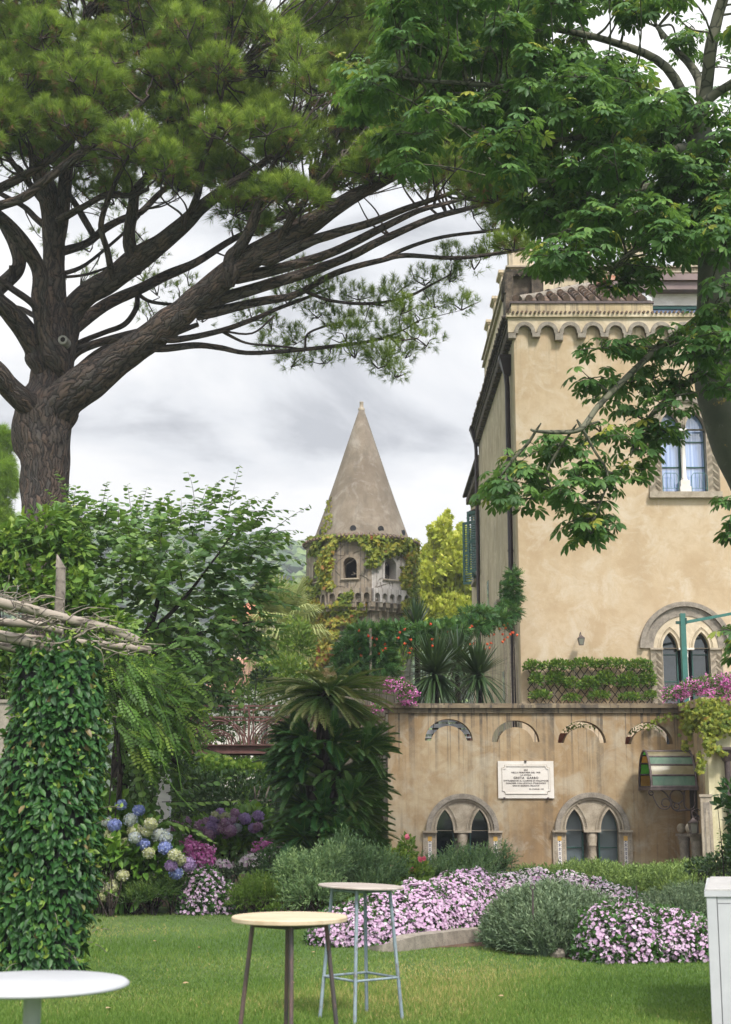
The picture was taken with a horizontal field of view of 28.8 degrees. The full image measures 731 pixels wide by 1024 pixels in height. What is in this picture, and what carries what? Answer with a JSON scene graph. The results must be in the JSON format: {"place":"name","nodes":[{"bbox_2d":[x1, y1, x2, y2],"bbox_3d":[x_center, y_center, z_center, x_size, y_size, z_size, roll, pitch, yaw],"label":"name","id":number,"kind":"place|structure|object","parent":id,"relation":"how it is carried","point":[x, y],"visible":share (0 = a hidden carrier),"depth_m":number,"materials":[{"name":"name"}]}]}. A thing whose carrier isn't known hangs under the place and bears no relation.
{"place":"outdoors","nodes":[
{"label":"outdoors","id":0,"kind":"place"},
{"bbox_2d":[206,658,271,812],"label":"flowering shrub","id":1,"kind":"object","parent":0,"point":[251,725],"depth_m":51.86,"materials":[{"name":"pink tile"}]},
{"bbox_2d":[104,555,467,798],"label":"hill","id":2,"kind":"structure","parent":0,"point":[201,622],"depth_m":397.65,"materials":[{"name":"plant"}]},
{"bbox_2d":[1,511,472,783],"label":"woodland","id":3,"kind":"object","parent":2,"relation":"on","point":[296,551],"visible":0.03,"depth_m":431.90,"materials":[{"name":"plant"}]},
{"bbox_2d":[284,583,305,659],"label":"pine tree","id":4,"kind":"object","parent":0,"point":[294,587],"visible":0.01,"depth_m":79.90,"materials":[{"name":"green plant"}]},
{"bbox_2d":[0,807,711,1023],"bbox_3d":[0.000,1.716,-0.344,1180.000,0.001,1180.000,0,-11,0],"label":"ground","id":5,"kind":"structure","parent":0,"point":[126,930],"depth_m":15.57,"materials":[{"name":"plant"}]},
{"bbox_2d":[0,699,13,759],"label":"stone wall","id":6,"kind":"structure","parent":5,"relation":"on","point":[4,720],"depth_m":20.82,"materials":[{"name":"stone"}]},
{"bbox_2d":[0,422,20,617],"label":"pine tree","id":7,"kind":"object","parent":5,"relation":"on","point":[9,480],"visible":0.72,"depth_m":55.15,"materials":[{"name":"green plant"}]},
{"bbox_2d":[0,631,123,998],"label":"ivy column","id":8,"kind":"structure","parent":5,"relation":"on","point":[52,808],"depth_m":12.99,"materials":[{"name":"plant"}]},
{"bbox_2d":[0,554,151,653],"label":"rustic pergola","id":9,"kind":"object","parent":8,"relation":"on","point":[6,642],"visible":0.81,"depth_m":13.36,"materials":[{"name":"grey wood"}]},
{"bbox_2d":[0,527,199,810],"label":"dry vine","id":10,"kind":"object","parent":9,"relation":"on","point":[55,624],"visible":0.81,"depth_m":13.34,"materials":[{"name":"plant"}]},
{"bbox_2d":[0,970,129,1023],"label":"pedestal table","id":11,"kind":"object","parent":5,"relation":"on","point":[32,989],"visible":1,"depth_m":5.78,"materials":[{"name":"white paint"}]},
{"bbox_2d":[0,501,142,915],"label":"climbing shrub","id":12,"kind":"object","parent":5,"relation":"on","point":[14,565],"visible":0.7,"depth_m":22.51,"materials":[{"name":"green plant"}]},
{"bbox_2d":[93,788,196,916],"bbox_3d":[-3.559,5.267,22.108,1.988,1.954,1.898,0,-11,0],"label":"hydrangea","id":13,"kind":"object","parent":5,"relation":"on","point":[129,840],"visible":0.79,"depth_m":21.56,"materials":[{"name":"blue plant"}]},
{"bbox_2d":[116,869,187,914],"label":"garden shrub","id":14,"kind":"object","parent":5,"relation":"on","point":[162,887],"visible":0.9,"depth_m":21.49,"materials":[{"name":"green plant"}]},
{"bbox_2d":[102,634,218,911],"bbox_3d":[-3.383,4.004,21.861,2.132,4.258,3.073,0,-11,0],"label":"wisteria","id":15,"kind":"object","parent":5,"relation":"on","point":[137,690],"visible":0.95,"depth_m":21.66,"materials":[{"name":"green plant"}]},
{"bbox_2d":[168,863,243,915],"bbox_3d":[-2.480,5.857,22.085,1.236,0.795,1.204,0,-11,0],"label":"impatiens bed","id":16,"kind":"object","parent":5,"relation":"on","point":[203,892],"visible":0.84,"depth_m":21.71,"materials":[{"name":"plant"}]},
{"bbox_2d":[149,702,315,875],"bbox_3d":[-3.308,6.426,35.053,5.421,4.713,11.196,0,-11,0],"label":"garden tree","id":17,"kind":"object","parent":5,"relation":"on","point":[233,757],"visible":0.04,"depth_m":36.73,"materials":[{"name":"green plant"}]},
{"bbox_2d":[191,670,292,870],"bbox_3d":[-3.038,6.247,34.991,2.596,5.027,4.266,6,-13,-26],"label":"jasmine bush","id":18,"kind":"object","parent":5,"relation":"on","point":[247,702],"visible":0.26,"depth_m":34.85,"materials":[{"name":"green plant"}]},
{"bbox_2d":[221,869,289,913],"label":"garden shrub","id":19,"kind":"object","parent":5,"relation":"on","point":[254,886],"visible":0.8,"depth_m":21.54,"materials":[{"name":"green plant"}]},
{"bbox_2d":[232,603,288,729],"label":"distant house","id":20,"kind":"structure","parent":5,"relation":"on","point":[235,621],"depth_m":78.30,"materials":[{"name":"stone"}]},
{"bbox_2d":[241,613,318,843],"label":"garden shrub","id":21,"kind":"object","parent":5,"relation":"on","point":[299,637],"visible":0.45,"depth_m":47.56,"materials":[{"name":"green plant"}]},
{"bbox_2d":[241,572,335,743],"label":"fan palm","id":22,"kind":"object","parent":5,"relation":"on","point":[280,610],"visible":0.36,"depth_m":51.78,"materials":[{"name":"green plant"}]},
{"bbox_2d":[231,911,347,1023],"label":"bar table","id":23,"kind":"object","parent":5,"relation":"on","point":[289,922],"visible":1,"depth_m":8.48,"materials":[{"name":"wood"}]},
{"bbox_2d":[318,882,403,1023],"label":"bar table","id":24,"kind":"object","parent":5,"relation":"on","point":[357,889],"visible":0.98,"depth_m":11.49,"materials":[{"name":"metal"}]},
{"bbox_2d":[368,943,386,951],"bbox_3d":[0.217,5.078,16.601,0.245,0.115,0.333,7,-13,-30],"label":"kerb stone","id":25,"kind":"object","parent":5,"relation":"on","point":[381,948],"visible":0.56,"depth_m":16.46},
{"bbox_2d":[348,643,432,818],"bbox_3d":[0.865,6.128,38.914,1.652,6.803,6.755,-5,-12,21],"label":"garden shrub","id":26,"kind":"object","parent":5,"relation":"on","point":[401,650],"visible":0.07,"depth_m":39.73,"materials":[{"name":"green plant"}]},
{"bbox_2d":[387,935,415,951],"bbox_3d":[0.368,5.041,16.578,0.385,0.180,0.249,11,-15,-43],"label":"kerb stone","id":27,"kind":"object","parent":5,"relation":"on","point":[406,943],"visible":0.67,"depth_m":16.52,"materials":[{"name":"stone"}]},
{"bbox_2d":[411,507,471,740],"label":"yellow green tree","id":28,"kind":"object","parent":5,"relation":"on","point":[444,591],"visible":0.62,"depth_m":70.09,"materials":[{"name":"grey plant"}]},
{"bbox_2d":[383,703,686,872],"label":"terrace wall","id":29,"kind":"structure","parent":5,"relation":"on","point":[443,775],"depth_m":29.49,"materials":[{"name":"paint"}]},
{"bbox_2d":[182,705,384,755],"bbox_3d":[-2.308,4.724,30.721,5.451,1.017,1.480,0,-11,0],"label":"footbridge","id":30,"kind":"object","parent":29,"relation":"attached to","point":[243,749],"visible":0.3,"depth_m":30.11,"materials":[{"name":"metal"}]},
{"bbox_2d":[370,677,420,714],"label":"geranium","id":31,"kind":"object","parent":29,"relation":"on","point":[407,688],"visible":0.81,"depth_m":29.39,"materials":[{"name":"plant"}]},
{"bbox_2d":[422,794,502,872],"bbox_3d":[1.995,6.676,29.320,1.644,1.708,0.360,0,-11,0],"label":"window","id":32,"kind":"structure","parent":29,"relation":"in","point":[451,815],"depth_m":29.30,"materials":[{"name":"stone"}]},
{"bbox_2d":[498,760,553,798],"bbox_3d":[3.323,5.545,29.455,1.154,0.793,0.060,0,-11,0],"label":"marble plaque","id":33,"kind":"object","parent":29,"relation":"attached to","point":[525,779],"visible":1,"depth_m":29.45,"materials":[{"name":"stone"}]},
{"bbox_2d":[558,722,595,742],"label":"arch molding","id":34,"kind":"structure","parent":29,"relation":"attached to","point":[561,737],"depth_m":30.19,"materials":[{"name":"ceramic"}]},
{"bbox_2d":[552,792,632,866],"bbox_3d":[4.662,6.664,29.322,1.655,1.733,0.360,0,-11,0],"label":"window","id":35,"kind":"structure","parent":29,"relation":"in","point":[581,813],"depth_m":29.31,"materials":[{"name":"stone"}]},
{"bbox_2d":[625,723,662,743],"bbox_3d":[5.872,4.681,30.278,0.971,0.624,0.416,0,-11,0],"label":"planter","id":36,"kind":"object","parent":29,"relation":"attached to","point":[627,740],"visible":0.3,"depth_m":30.23,"materials":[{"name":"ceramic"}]},
{"bbox_2d":[638,750,698,789],"bbox_3d":[6.119,5.237,28.884,0.953,0.813,1.330,0,-11,0],"label":"glass canopy","id":37,"kind":"object","parent":29,"relation":"attached to","point":[666,769],"visible":0.97,"depth_m":28.38,"materials":[{"name":"glass"}]},
{"bbox_2d":[648,790,699,820],"bbox_3d":[6.179,5.809,28.207,1.125,0.674,0.030,0,-11,0],"label":"scroll bracket","id":38,"kind":"object","parent":37,"relation":"hanging from","point":[671,803],"visible":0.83,"depth_m":28.21,"materials":[{"name":"metal"}]},
{"bbox_2d":[383,750,686,860],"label":"terrace","id":39,"kind":"structure","parent":5,"relation":"on","point":[456,841],"depth_m":29.57,"materials":[{"name":"grey stone"}]},
{"bbox_2d":[394,596,440,702],"bbox_3d":[1.223,3.934,34.831,1.653,3.881,1.668,5,-13,-25],"label":"cordyline","id":40,"kind":"object","parent":39,"relation":"on","point":[417,613],"visible":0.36,"depth_m":35.02,"materials":[{"name":"green plant"}]},
{"bbox_2d":[384,626,486,734],"bbox_3d":[1.525,3.836,31.478,2.426,2.757,2.439,0,-11,0],"label":"cordyline","id":41,"kind":"object","parent":39,"relation":"on","point":[434,664],"visible":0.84,"depth_m":31.27,"materials":[{"name":"green plant"}]},
{"bbox_2d":[425,720,470,740],"bbox_3d":[1.737,4.800,30.950,1.108,0.662,0.632,0,-11,0],"label":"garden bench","id":42,"kind":"object","parent":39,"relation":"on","point":[468,737],"visible":0.12,"depth_m":31.18,"materials":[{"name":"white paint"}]},
{"bbox_2d":[413,623,497,729],"bbox_3d":[2.121,3.967,32.812,2.100,3.024,2.190,0,-11,0],"label":"cordyline","id":43,"kind":"object","parent":39,"relation":"on","point":[457,643],"visible":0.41,"depth_m":32.84,"materials":[{"name":"green plant"}]},
{"bbox_2d":[439,636,512,726],"bbox_3d":[2.404,3.904,31.160,1.837,2.499,1.908,0,-11,0],"label":"cordyline","id":44,"kind":"object","parent":39,"relation":"on","point":[480,663],"visible":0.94,"depth_m":31.04,"materials":[{"name":"green plant"}]},
{"bbox_2d":[675,612,730,701],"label":"parasol arm","id":45,"kind":"object","parent":39,"relation":"on","point":[683,621],"visible":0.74,"depth_m":33.02},
{"bbox_2d":[521,655,658,741],"bbox_3d":[5.621,6.174,35.221,3.441,5.257,0.412,0,-11,0],"label":"jasmine","id":46,"kind":"object","parent":5,"relation":"on","point":[599,679],"visible":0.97,"depth_m":35.59,"materials":[{"name":"plant"}]},
{"bbox_2d":[462,268,730,743],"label":"villa","id":47,"kind":"object","parent":5,"relation":"on","point":[648,576],"visible":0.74,"depth_m":36.77,"materials":[{"name":"paint"}]},
{"bbox_2d":[462,509,475,586],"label":"window shutter","id":48,"kind":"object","parent":47,"relation":"in","point":[473,583],"depth_m":53.99,"materials":[{"name":"green wood"}]},
{"bbox_2d":[467,502,480,573],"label":"window shutter","id":49,"kind":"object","parent":47,"relation":"in","point":[469,541],"depth_m":51.77,"materials":[{"name":"green wood"}]},
{"bbox_2d":[469,426,480,675],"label":"drainpipe","id":50,"kind":"object","parent":47,"relation":"attached to","point":[473,436],"visible":0.4,"depth_m":48.43,"materials":[{"name":"metal"}]},
{"bbox_2d":[487,580,488,605],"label":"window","id":51,"kind":"structure","parent":47,"relation":"in","point":[488,580],"depth_m":45.52,"materials":[{"name":"grey glass"}]},
{"bbox_2d":[494,580,500,606],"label":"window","id":52,"kind":"structure","parent":47,"relation":"in","point":[498,600],"depth_m":41.26,"materials":[{"name":"grey glass"}]},
{"bbox_2d":[499,670,504,734],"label":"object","id":53,"kind":"structure","parent":47,"relation":"in","point":[503,673],"depth_m":40.12,"materials":[{"name":"grey metal"}]},
{"bbox_2d":[498,354,516,727],"bbox_3d":[3.809,2.390,37.258,0.400,13.476,0.440,0,-11,0],"label":"drainpipe","id":54,"kind":"object","parent":47,"relation":"attached to","point":[504,360],"visible":0.46,"depth_m":37.96,"materials":[{"name":"metal"}]},
{"bbox_2d":[577,632,584,644],"bbox_3d":[5.423,3.204,35.901,0.173,0.343,0.433,0,-11,0],"label":"lantern","id":55,"kind":"object","parent":47,"relation":"attached to","point":[581,638],"visible":1,"depth_m":35.70,"materials":[{"name":"metal"}]},
{"bbox_2d":[481,241,697,376],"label":"tower block","id":56,"kind":"structure","parent":47,"relation":"attached to","point":[491,326],"depth_m":49.10,"materials":[{"name":"stone"}]},
{"bbox_2d":[653,306,696,312],"bbox_3d":[11.614,-5.223,39.515,7.771,1.001,0.170,0,-11,0],"label":"gutter","id":57,"kind":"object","parent":47,"relation":"in","point":[683,308],"depth_m":39.55,"materials":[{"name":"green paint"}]},
{"bbox_2d":[639,602,728,743],"bbox_3d":[8.113,4.136,35.944,2.351,3.722,0.370,0,-11,0],"label":"window","id":58,"kind":"structure","parent":47,"relation":"in","point":[660,634],"depth_m":36.09,"materials":[{"name":"stone"}]},
{"bbox_2d":[647,396,722,497],"bbox_3d":[8.273,-1.682,37.106,1.877,2.736,0.380,0,-11,0],"label":"window","id":59,"kind":"structure","parent":47,"relation":"in","point":[698,466],"depth_m":37.11,"materials":[{"name":"glass"}]},
{"bbox_2d":[676,823,689,862],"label":"stone column","id":60,"kind":"structure","parent":5,"relation":"on","point":[684,840],"depth_m":28.46,"materials":[{"name":"stone"}]},
{"bbox_2d":[678,697,730,861],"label":"wing wall","id":61,"kind":"structure","parent":5,"relation":"on","point":[710,777],"depth_m":27.57,"materials":[{"name":"paint"}]},
{"bbox_2d":[643,696,730,774],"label":"creeper","id":62,"kind":"object","parent":61,"relation":"attached to","point":[715,714],"visible":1,"depth_m":27.39,"materials":[{"name":"plant"}]},
{"bbox_2d":[688,808,699,833],"bbox_3d":[6.408,6.013,27.657,0.257,0.487,0.184,0,-11,0],"label":"lantern","id":63,"kind":"object","parent":61,"relation":"attached to","point":[693,823],"visible":0.96,"depth_m":27.57,"materials":[{"name":"metal"}]},
{"bbox_2d":[689,790,698,832],"bbox_3d":[6.870,6.285,28.521,0.490,2.400,1.200,0,-11,0],"label":"door","id":64,"kind":"structure","parent":61,"relation":"in","point":[691,791],"depth_m":28.73,"materials":[{"name":"wood"}]},
{"bbox_2d":[660,671,730,702],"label":"geranium","id":65,"kind":"object","parent":61,"relation":"on","point":[682,691],"visible":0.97,"depth_m":28.77,"materials":[{"name":"plant"}]},
{"bbox_2d":[699,794,713,858],"bbox_3d":[6.535,6.311,27.148,0.255,1.809,0.078,0,-11,0],"label":"door surround","id":66,"kind":"object","parent":61,"relation":"attached to","point":[706,826],"visible":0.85,"depth_m":27.20,"materials":[{"name":"stone"}]},
{"bbox_2d":[721,747,730,845],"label":"drainpipe","id":67,"kind":"object","parent":61,"relation":"attached to","point":[727,763],"visible":0.44,"depth_m":27.30,"materials":[{"name":"metal"}]},
{"bbox_2d":[704,877,730,1023],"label":"bar counter","id":68,"kind":"object","parent":5,"relation":"on","point":[717,892],"visible":1,"depth_m":11.04,"materials":[{"name":"white paint"}]},
{"bbox_2d":[5,874,708,962],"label":"flower bed soil","id":69,"kind":"structure","parent":0,"point":[472,944],"depth_m":17.34,"materials":[{"name":"soil"}]},
{"bbox_2d":[16,465,311,904],"bbox_3d":[-3.656,3.031,24.191,5.582,8.082,4.909,0,-11,0],"label":"judas tree","id":70,"kind":"object","parent":69,"relation":"on","point":[150,566],"visible":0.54,"depth_m":23.65,"materials":[{"name":"green plant"}]},
{"bbox_2d":[156,748,171,896],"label":"garden pier","id":71,"kind":"structure","parent":69,"relation":"on","point":[163,795],"depth_m":25.49,"materials":[{"name":"stone"}]},
{"bbox_2d":[130,845,294,911],"bbox_3d":[-2.305,5.726,22.217,2.796,1.038,1.633,0,-11,0],"label":"abelia bush","id":72,"kind":"object","parent":69,"relation":"on","point":[264,859],"visible":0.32,"depth_m":22.39,"materials":[{"name":"green plant"}]},
{"bbox_2d":[153,618,272,876],"bbox_3d":[-3.077,5.282,31.361,1.606,5.488,5.213,-4,-12,21],"label":"garden tree","id":73,"kind":"object","parent":69,"relation":"on","point":[253,674],"visible":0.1,"depth_m":31.02,"materials":[{"name":"green plant"}]},
{"bbox_2d":[179,835,273,867],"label":"geranium","id":74,"kind":"object","parent":69,"relation":"on","point":[197,852],"visible":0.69,"depth_m":23.28,"materials":[{"name":"pink plant"}]},
{"bbox_2d":[170,798,291,883],"bbox_3d":[-2.459,6.127,26.058,2.369,1.761,1.864,0,-11,0],"label":"hydrangea","id":75,"kind":"object","parent":69,"relation":"on","point":[231,832],"visible":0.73,"depth_m":25.60,"materials":[{"name":"purple plant"}]},
{"bbox_2d":[170,741,305,882],"bbox_3d":[-2.410,5.825,27.605,3.401,2.959,2.725,0,-11,0],"label":"dark hedge","id":76,"kind":"object","parent":69,"relation":"on","point":[217,793],"visible":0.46,"depth_m":27.50,"materials":[{"name":"green plant"}]},
{"bbox_2d":[181,751,308,799],"bbox_3d":[-2.397,5.386,29.021,2.894,1.029,2.095,0,-11,0],"label":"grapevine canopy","id":77,"kind":"object","parent":76,"relation":"on","point":[213,762],"visible":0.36,"depth_m":28.70,"materials":[{"name":"plant"}]},
{"bbox_2d":[250,785,280,805],"bbox_3d":[-1.851,5.672,27.317,0.750,0.981,0.035,0,-11,0],"label":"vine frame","id":78,"kind":"object","parent":76,"relation":"on","point":[265,796],"visible":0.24,"depth_m":27.36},
{"bbox_2d":[194,842,283,901],"bbox_3d":[-2.077,6.054,23.861,1.981,1.040,1.266,6,-13,-27],"label":"impatiens bed","id":79,"kind":"object","parent":69,"relation":"on","point":[244,861],"visible":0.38,"depth_m":23.63,"materials":[{"name":"pink plant"}]},
{"bbox_2d":[0,0,533,637],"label":"umbrella pine","id":80,"kind":"object","parent":69,"relation":"on","point":[88,84],"visible":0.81,"depth_m":30.17,"materials":[{"name":"green plant"}]},
{"bbox_2d":[267,837,361,911],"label":"garden shrub","id":81,"kind":"object","parent":69,"relation":"on","point":[305,874],"visible":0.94,"depth_m":19.76,"materials":[{"name":"green plant"}]},
{"bbox_2d":[251,660,401,898],"bbox_3d":[-0.611,4.615,23.561,2.561,4.132,2.536,0,-11,0],"label":"cycad","id":82,"kind":"object","parent":69,"relation":"on","point":[321,802],"visible":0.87,"depth_m":23.15,"materials":[{"name":"green plant"}]},
{"bbox_2d":[258,876,432,911],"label":"ground cover","id":83,"kind":"object","parent":69,"relation":"on","point":[314,902],"visible":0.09,"depth_m":20.28,"materials":[{"name":"green plant"}]},
{"bbox_2d":[326,822,413,902],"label":"garden shrub","id":84,"kind":"object","parent":69,"relation":"on","point":[374,866],"visible":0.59,"depth_m":20.52,"materials":[{"name":"green plant"}]},
{"bbox_2d":[369,628,371,704],"bbox_3d":[0.115,5.460,32.562,0.065,5.608,0.065,-5,-12,22],"label":"support post","id":85,"kind":"object","parent":69,"relation":"on","point":[370,653],"visible":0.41,"depth_m":32.98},
{"bbox_2d":[303,866,502,947],"bbox_3d":[1.021,5.210,18.978,1.854,0.869,5.121,-6,-13,29],"label":"impatiens bed","id":86,"kind":"object","parent":69,"relation":"on","point":[458,898],"visible":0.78,"depth_m":17.51,"materials":[{"name":"plant"}]},
{"bbox_2d":[378,831,437,883],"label":"rose bush","id":87,"kind":"object","parent":69,"relation":"on","point":[404,848],"visible":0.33,"depth_m":21.82,"materials":[{"name":"green plant"}]},
{"bbox_2d":[402,931,442,949],"bbox_3d":[0.663,5.109,16.919,0.243,0.180,0.562,-9,-14,37],"label":"kerb stone","id":88,"kind":"object","parent":69,"relation":"on","point":[426,939],"visible":0.61,"depth_m":16.86,"materials":[{"name":"stone"}]},
{"bbox_2d":[325,562,527,818],"bbox_3d":[1.653,4.697,33.804,5.674,7.595,1.785,5,-12,-24],"label":"trumpet vine","id":89,"kind":"object","parent":69,"relation":"on","point":[385,635],"visible":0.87,"depth_m":33.60,"materials":[{"name":"plant"}]},
{"bbox_2d":[429,928,474,945],"bbox_3d":[1.047,5.199,17.369,0.255,0.180,0.653,-10,-15,42],"label":"kerb stone","id":90,"kind":"object","parent":69,"relation":"on","point":[453,936],"visible":0.66,"depth_m":17.32,"materials":[{"name":"stone"}]},
{"bbox_2d":[416,837,522,878],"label":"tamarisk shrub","id":91,"kind":"object","parent":69,"relation":"on","point":[487,859],"visible":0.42,"depth_m":22.68,"materials":[{"name":"green plant"}]},
{"bbox_2d":[468,927,481,941],"bbox_3d":[1.487,5.258,17.658,0.598,0.180,0.328,0,-11,0],"label":"kerb stone","id":92,"kind":"object","parent":69,"relation":"on","point":[475,929],"visible":0.14,"depth_m":17.54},
{"bbox_2d":[327,0,730,667],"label":"broadleaf tree","id":93,"kind":"object","parent":69,"relation":"on","point":[627,136],"visible":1,"depth_m":17.93,"materials":[{"name":"green plant"}]},
{"bbox_2d":[530,884,535,924],"bbox_3d":[1.907,4.629,16.155,0.067,0.780,0.019,0,-11,0],"label":"garden stake","id":94,"kind":"object","parent":69,"relation":"on","point":[532,899],"visible":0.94,"depth_m":16.19,"materials":[{"name":"metal"}]},
{"bbox_2d":[473,874,618,956],"bbox_3d":[2.287,4.791,16.888,2.023,0.980,2.458,0,-11,0],"label":"rosemary bush","id":95,"kind":"object","parent":69,"relation":"on","point":[507,925],"visible":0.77,"depth_m":16.38,"materials":[{"name":"plant"}]},
{"bbox_2d":[550,947,567,957],"bbox_3d":[2.164,4.932,15.933,0.209,0.100,0.214,0,-11,0],"label":"stone","id":96,"kind":"object","parent":69,"relation":"on","point":[559,952],"visible":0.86,"depth_m":15.86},
{"bbox_2d":[489,865,656,903],"bbox_3d":[2.913,5.823,21.696,2.388,0.754,4.457,3,-12,-16],"label":"impatiens bed","id":97,"kind":"object","parent":69,"relation":"on","point":[531,874],"visible":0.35,"depth_m":21.90,"materials":[{"name":"plant"}]},
{"bbox_2d":[507,856,730,895],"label":"rosemary hedge","id":98,"kind":"object","parent":69,"relation":"on","point":[646,877],"visible":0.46,"depth_m":25.87,"materials":[{"name":"plant"}]},
{"bbox_2d":[567,895,708,964],"bbox_3d":[3.129,4.660,15.900,1.799,0.742,1.542,0,-11,0],"label":"impatiens bed","id":99,"kind":"object","parent":69,"relation":"on","point":[625,929],"visible":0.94,"depth_m":15.45,"materials":[{"name":"plant"}]},
{"bbox_2d":[636,878,706,917],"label":"rosemary bush","id":100,"kind":"object","parent":69,"relation":"on","point":[683,895],"visible":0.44,"depth_m":18.71,"materials":[{"name":"plant"}]},
{"bbox_2d":[683,833,730,882],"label":"fern shrub","id":101,"kind":"object","parent":69,"relation":"on","point":[703,866],"visible":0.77,"depth_m":21.41,"materials":[{"name":"green plant"}]},
{"bbox_2d":[709,777,730,876],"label":"magnolia branch","id":102,"kind":"object","parent":69,"relation":"on","point":[720,802],"visible":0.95,"depth_m":20.58,"materials":[{"name":"green plant"}]},
{"bbox_2d":[713,828,729,876],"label":"arching spray","id":103,"kind":"object","parent":69,"relation":"on","point":[721,856],"visible":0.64,"depth_m":21.33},
{"bbox_2d":[302,401,420,833],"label":"stone tower","id":104,"kind":"structure","parent":0,"point":[362,502],"depth_m":59.45,"materials":[{"name":"stone"}]},
{"bbox_2d":[301,496,422,681],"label":"creeper","id":105,"kind":"object","parent":104,"relation":"attached to","point":[378,554],"visible":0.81,"depth_m":58.67,"materials":[{"name":"plant"}]},
{"bbox_2d":[0,0,730,549],"label":"sky","id":106,"kind":"structure","parent":0,"point":[205,414],"materials":[{"name":"white"}]},
{"bbox_2d":[527,665,652,702],"bbox_3d":[5.654,4.329,35.723,3.197,0.963,0.034,0,-11,0],"label":"trellis","id":107,"kind":"object","parent":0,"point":[586,687],"visible":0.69,"depth_m":35.70,"materials":[{"name":"brown wood"}]},
{"bbox_2d":[685,824,702,860],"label":"stone column","id":108,"kind":"structure","parent":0,"point":[696,843],"depth_m":27.77,"materials":[{"name":"stone"}]}
]}

